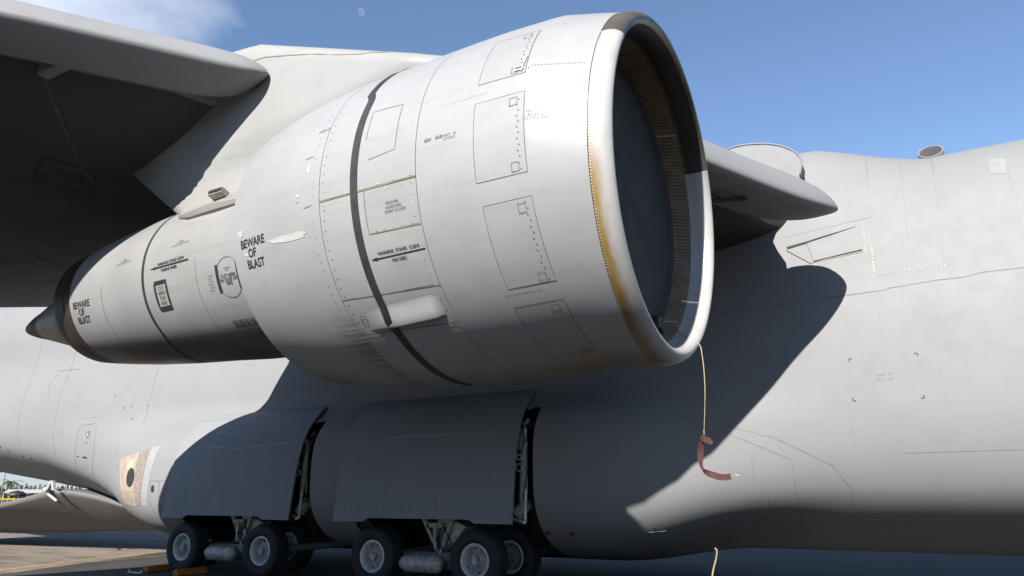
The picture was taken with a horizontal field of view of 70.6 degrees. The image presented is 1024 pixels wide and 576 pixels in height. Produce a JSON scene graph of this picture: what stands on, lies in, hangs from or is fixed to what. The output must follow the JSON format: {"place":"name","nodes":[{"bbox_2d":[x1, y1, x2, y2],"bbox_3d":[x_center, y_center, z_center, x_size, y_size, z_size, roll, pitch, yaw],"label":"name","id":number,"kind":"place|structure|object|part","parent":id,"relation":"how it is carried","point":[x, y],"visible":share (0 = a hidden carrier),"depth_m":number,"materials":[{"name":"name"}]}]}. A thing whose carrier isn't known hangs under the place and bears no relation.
{"place":"outdoors","nodes":[
{"label":"outdoors","id":0,"kind":"place"},
{"bbox_2d":[0,530,169,573],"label":"concrete stand","id":1,"kind":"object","parent":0,"point":[24,550],"depth_m":27.87,"materials":[{"name":"grey concrete"}]},
{"bbox_2d":[2,551,162,569],"bbox_3d":[-12.668,8.386,22.371,0.886,0.001,13.497,-3,-16,11],"label":"apron marking","id":2,"kind":"object","parent":1,"relation":"on","point":[77,560],"visible":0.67,"depth_m":21.61,"materials":[{"name":"yellow paint"}]},
{"bbox_2d":[0,548,1023,575],"bbox_3d":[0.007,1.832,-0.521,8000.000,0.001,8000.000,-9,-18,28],"label":"apron","id":3,"kind":"object","parent":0,"point":[729,562],"depth_m":19.71,"materials":[{"name":"concrete"}]},
{"bbox_2d":[0,498,19,499],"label":"market stall","id":4,"kind":"object","parent":3,"relation":"on","point":[9,498],"visible":0.11,"depth_m":48.94,"materials":[{"name":"yellow fabric"}]},
{"bbox_2d":[6,490,26,497],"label":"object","id":5,"kind":"object","parent":3,"relation":"on","point":[16,493],"visible":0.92,"depth_m":47.86,"materials":[{"name":"grey metal"}]},
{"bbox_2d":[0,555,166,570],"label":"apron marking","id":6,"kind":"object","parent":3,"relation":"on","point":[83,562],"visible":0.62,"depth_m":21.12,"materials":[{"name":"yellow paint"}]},
{"bbox_2d":[143,564,173,571],"bbox_3d":[-9.209,7.288,18.839,0.210,0.150,0.908,-8,-18,25],"label":"wheel chock","id":7,"kind":"object","parent":3,"relation":"on","point":[155,568],"visible":0.81,"depth_m":18.72,"materials":[{"name":"orange paint"}]},
{"bbox_2d":[173,567,206,575],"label":"wheel chock","id":8,"kind":"object","parent":3,"relation":"on","point":[189,571],"visible":1,"depth_m":17.87,"materials":[{"name":"orange paint"}]},
{"bbox_2d":[0,0,1023,575],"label":"cargo aircraft","id":9,"kind":"object","parent":3,"relation":"on","point":[268,310],"visible":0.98,"depth_m":12.11,"materials":[{"name":"paint"}]},
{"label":"gear door","id":10,"kind":"part","parent":9,"relation":"part of","materials":[{"name":"paint"}]},
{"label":"gear door","id":11,"kind":"part","parent":9,"relation":"part of","materials":[{"name":"paint"}]},
{"bbox_2d":[613,60,673,333],"bbox_3d":[0.999,-0.853,6.370,0.135,2.600,2.600,-10,-18,30],"label":"inlet cover","id":12,"kind":"object","parent":9,"relation":"attached to","point":[644,198],"visible":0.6,"depth_m":6.80,"materials":[{"name":"fabric"}]},
{"bbox_2d":[664,321,739,480],"bbox_3d":[1.654,0.962,6.371,0.547,1.422,0.201,-3,-16,11],"label":"warning streamer","id":13,"kind":"object","parent":9,"relation":"hanging from","point":[700,453],"visible":1,"depth_m":6.20,"materials":[{"name":"red fabric"}]},
{"bbox_2d":[712,548,717,575],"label":"tether cord","id":14,"kind":"object","parent":9,"relation":"hanging from","point":[715,561],"visible":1,"depth_m":5.81,"materials":[{"name":"yellow fabric"}]},
{"bbox_2d":[0,0,1023,488],"label":"sky","id":15,"kind":"structure","parent":0,"point":[898,79],"materials":[{"name":"blue"}]},
{"label":"grass field","id":16,"kind":"structure","parent":0,"visible":0},
{"bbox_2d":[0,473,5,502],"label":"lamp post","id":17,"kind":"object","parent":16,"relation":"on","point":[2,486],"visible":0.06,"depth_m":95.67,"materials":[{"name":"metal"}]},
{"bbox_2d":[0,479,24,501],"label":"palm tree","id":18,"kind":"object","parent":16,"relation":"on","point":[10,483],"visible":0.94,"depth_m":140.15,"materials":[{"name":"green plant"}]},
{"bbox_2d":[1,489,43,502],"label":"canopy tent","id":19,"kind":"object","parent":16,"relation":"on","point":[27,491],"visible":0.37,"depth_m":112.64,"materials":[{"name":"white fabric"}]},
{"bbox_2d":[0,483,81,500],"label":"tree line","id":20,"kind":"object","parent":16,"relation":"on","point":[31,487],"visible":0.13,"depth_m":257.67,"materials":[{"name":"green plant"}]}
]}

